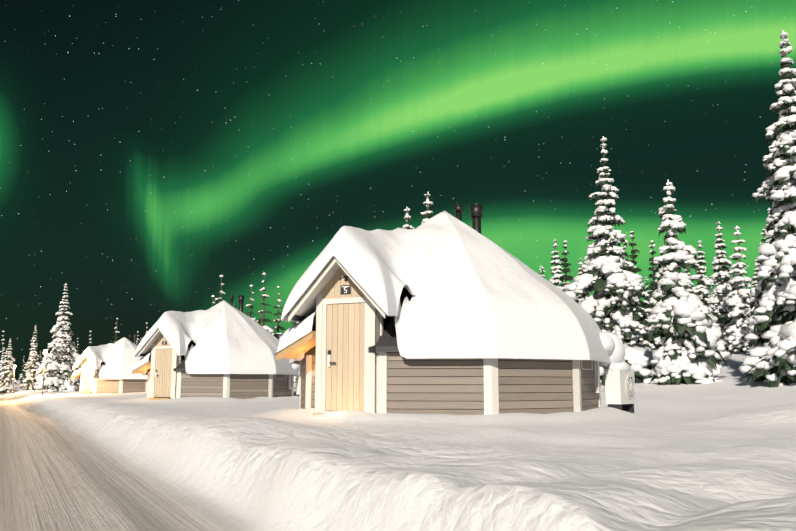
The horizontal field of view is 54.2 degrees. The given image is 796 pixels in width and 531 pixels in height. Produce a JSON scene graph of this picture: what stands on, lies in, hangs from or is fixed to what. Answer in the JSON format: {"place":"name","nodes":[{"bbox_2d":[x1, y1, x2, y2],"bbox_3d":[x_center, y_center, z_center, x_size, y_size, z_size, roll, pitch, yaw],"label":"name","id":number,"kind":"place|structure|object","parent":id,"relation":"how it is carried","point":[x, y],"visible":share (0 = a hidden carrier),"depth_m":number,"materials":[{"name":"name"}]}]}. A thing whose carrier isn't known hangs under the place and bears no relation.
{"place":"outdoors","nodes":[
{"label":"outdoors","id":0,"kind":"place"},
{"bbox_2d":[0,350,795,530],"bbox_3d":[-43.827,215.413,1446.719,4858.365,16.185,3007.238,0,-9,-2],"label":"snow ground","id":1,"kind":"structure","parent":0,"point":[715,456],"depth_m":7.64,"materials":[{"name":"white snow"}]},
{"bbox_2d":[0,347,5,372],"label":"spruce","id":2,"kind":"object","parent":1,"relation":"on","point":[3,358],"visible":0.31,"depth_m":108.80,"materials":[{"name":"white plant"}]},
{"bbox_2d":[0,331,5,365],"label":"spruce","id":3,"kind":"object","parent":1,"relation":"on","point":[1,352],"visible":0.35,"depth_m":123.05,"materials":[{"name":"white plant"}]},
{"bbox_2d":[0,338,17,392],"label":"spruce","id":4,"kind":"object","parent":1,"relation":"on","point":[6,377],"visible":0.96,"depth_m":97.32,"materials":[{"name":"white plant"}]},
{"bbox_2d":[12,365,15,393],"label":"yard lamp","id":5,"kind":"object","parent":1,"relation":"on","point":[14,367],"visible":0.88,"depth_m":84.84,"materials":[{"name":"white"}]},
{"bbox_2d":[17,356,25,384],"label":"spruce","id":6,"kind":"object","parent":1,"relation":"on","point":[21,376],"visible":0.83,"depth_m":185.03,"materials":[{"name":"white plant"}]},
{"bbox_2d":[19,326,40,389],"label":"spruce","id":7,"kind":"object","parent":1,"relation":"on","point":[32,365],"visible":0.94,"depth_m":92.41,"materials":[{"name":"white plant"}]},
{"bbox_2d":[42,349,47,394],"bbox_3d":[-25.990,7.968,57.123,0.340,3.660,0.323,0,-9,-2],"label":"yard lamp","id":8,"kind":"object","parent":1,"relation":"on","point":[45,351],"visible":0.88,"depth_m":57.15,"materials":[{"name":"white"}]},
{"bbox_2d":[34,284,79,391],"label":"spruce","id":9,"kind":"object","parent":1,"relation":"on","point":[59,359],"visible":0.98,"depth_m":77.69,"materials":[{"name":"white plant"}]},
{"bbox_2d":[36,349,83,389],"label":"cabin","id":10,"kind":"object","parent":1,"relation":"on","point":[76,355],"visible":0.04,"depth_m":87.45,"materials":[{"name":"grey paint"}]},
{"bbox_2d":[71,334,147,393],"bbox_3d":[-21.868,8.040,62.591,7.583,5.070,7.058,0,-9,0],"label":"cabin","id":11,"kind":"object","parent":1,"relation":"on","point":[107,368],"visible":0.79,"depth_m":59.88,"materials":[{"name":"grey paint"}]},
{"bbox_2d":[112,318,119,342],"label":"spruce","id":12,"kind":"object","parent":1,"relation":"on","point":[116,332],"visible":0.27,"depth_m":98.62,"materials":[{"name":"white plant"}]},
{"bbox_2d":[131,295,299,399],"bbox_3d":[-7.616,3.757,34.730,7.583,5.070,7.058,0,-9,1],"label":"cabin","id":13,"kind":"object","parent":1,"relation":"on","point":[223,348],"visible":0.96,"depth_m":32.15,"materials":[{"name":"grey paint"}]},
{"bbox_2d":[215,275,224,301],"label":"spruce","id":14,"kind":"object","parent":1,"relation":"on","point":[221,292],"visible":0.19,"depth_m":46.20,"materials":[{"name":"white plant"}]},
{"bbox_2d":[245,284,255,321],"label":"spruce","id":15,"kind":"object","parent":1,"relation":"on","point":[250,305],"visible":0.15,"depth_m":63.79,"materials":[{"name":"white plant"}]},
{"bbox_2d":[256,272,273,335],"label":"spruce","id":16,"kind":"object","parent":1,"relation":"on","point":[262,320],"visible":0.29,"depth_m":59.65,"materials":[{"name":"white plant"}]},
{"bbox_2d":[272,286,285,339],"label":"spruce","id":17,"kind":"object","parent":1,"relation":"on","point":[277,335],"visible":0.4,"depth_m":61.68,"materials":[{"name":"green plant"}]},
{"bbox_2d":[291,322,298,382],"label":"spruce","id":18,"kind":"object","parent":1,"relation":"on","point":[295,377],"visible":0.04,"depth_m":61.16,"materials":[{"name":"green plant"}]},
{"bbox_2d":[402,207,414,228],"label":"spruce","id":19,"kind":"object","parent":1,"relation":"on","point":[407,217],"visible":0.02,"depth_m":29.45,"materials":[{"name":"white plant"}]},
{"bbox_2d":[420,192,432,223],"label":"spruce","id":20,"kind":"object","parent":1,"relation":"on","point":[427,214],"visible":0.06,"depth_m":31.11,"materials":[{"name":"white plant"}]},
{"bbox_2d":[274,203,635,414],"bbox_3d":[1.308,0.998,16.874,7.583,5.070,7.058,-1,-9,7],"label":"cabin","id":21,"kind":"object","parent":1,"relation":"on","point":[444,312],"visible":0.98,"depth_m":14.32,"materials":[{"name":"grey paint"}]},
{"bbox_2d":[549,239,564,288],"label":"spruce","id":22,"kind":"object","parent":1,"relation":"on","point":[556,270],"visible":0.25,"depth_m":63.52,"materials":[{"name":"white plant"}]},
{"bbox_2d":[559,240,579,302],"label":"spruce","id":23,"kind":"object","parent":1,"relation":"on","point":[565,270],"visible":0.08,"depth_m":48.66,"materials":[{"name":"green plant"}]},
{"bbox_2d":[576,258,589,303],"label":"spruce","id":24,"kind":"object","parent":1,"relation":"on","point":[580,269],"visible":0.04,"depth_m":53.20,"materials":[{"name":"white plant"}]},
{"bbox_2d":[564,136,653,385],"bbox_3d":[8.073,0.168,30.241,4.342,10.945,4.953,-6,-10,34],"label":"spruce","id":25,"kind":"object","parent":1,"relation":"on","point":[610,281],"visible":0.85,"depth_m":29.86,"materials":[{"name":"white plant"}]},
{"bbox_2d":[622,244,638,306],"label":"spruce","id":26,"kind":"object","parent":1,"relation":"on","point":[625,253],"visible":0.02,"depth_m":53.04,"materials":[{"name":"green plant"}]},
{"bbox_2d":[619,231,654,350],"bbox_3d":[12.232,1.865,40.414,2.619,7.501,2.328,4,-10,-26],"label":"spruce","id":27,"kind":"object","parent":1,"relation":"on","point":[638,314],"visible":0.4,"depth_m":40.31,"materials":[{"name":"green plant"}]},
{"bbox_2d":[643,240,664,350],"bbox_3d":[14.849,2.197,44.491,2.582,7.395,2.295,-7,-11,38],"label":"spruce","id":28,"kind":"object","parent":1,"relation":"on","point":[656,341],"visible":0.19,"depth_m":44.53,"materials":[{"name":"white plant"}]},
{"bbox_2d":[643,180,731,384],"bbox_3d":[9.539,0.772,26.362,2.832,7.576,2.284,-5,-10,31],"label":"spruce","id":29,"kind":"object","parent":1,"relation":"on","point":[691,350],"visible":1,"depth_m":25.70,"materials":[{"name":"white plant"}]},
{"bbox_2d":[684,269,697,294],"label":"spruce","id":30,"kind":"object","parent":1,"relation":"on","point":[694,290],"visible":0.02,"depth_m":36.56,"materials":[{"name":"white plant"}]},
{"bbox_2d":[692,240,724,340],"bbox_3d":[17.923,2.129,45.726,1.838,7.320,2.470,5,-10,-30],"label":"spruce","id":31,"kind":"object","parent":1,"relation":"on","point":[703,286],"visible":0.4,"depth_m":45.55,"materials":[{"name":"white plant"}]},
{"bbox_2d":[709,221,732,349],"bbox_3d":[20.347,1.549,48.891,2.217,8.827,2.978,-6,-10,35],"label":"spruce","id":32,"kind":"object","parent":1,"relation":"on","point":[721,276],"visible":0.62,"depth_m":48.55,"materials":[{"name":"white plant"}]},
{"bbox_2d":[723,226,752,353],"bbox_3d":[18.991,1.455,42.740,2.467,7.470,2.576,-7,-11,39],"label":"spruce","id":33,"kind":"object","parent":1,"relation":"on","point":[736,331],"visible":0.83,"depth_m":42.43,"materials":[{"name":"white plant"}]},
{"bbox_2d":[741,259,759,355],"bbox_3d":[17.903,2.248,38.618,1.744,5.167,1.298,-3,-9,19],"label":"spruce","id":34,"kind":"object","parent":1,"relation":"on","point":[745,324],"visible":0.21,"depth_m":38.64,"materials":[{"name":"white plant"}]},
{"bbox_2d":[749,229,766,307],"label":"spruce","id":35,"kind":"object","parent":1,"relation":"on","point":[764,240],"visible":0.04,"depth_m":60.47,"materials":[{"name":"white plant"}]},
{"bbox_2d":[758,208,771,268],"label":"spruce","id":36,"kind":"object","parent":1,"relation":"on","point":[767,238],"visible":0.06,"depth_m":51.57,"materials":[{"name":"white plant"}]},
{"bbox_2d":[738,30,795,387],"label":"spruce","id":37,"kind":"object","parent":1,"relation":"on","point":[771,339],"visible":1,"depth_m":22.28,"materials":[{"name":"white plant"}]},
{"bbox_2d":[0,0,795,380],"label":"sky","id":38,"kind":"structure","parent":0,"point":[152,152],"materials":[{"name":"green"}]}
]}

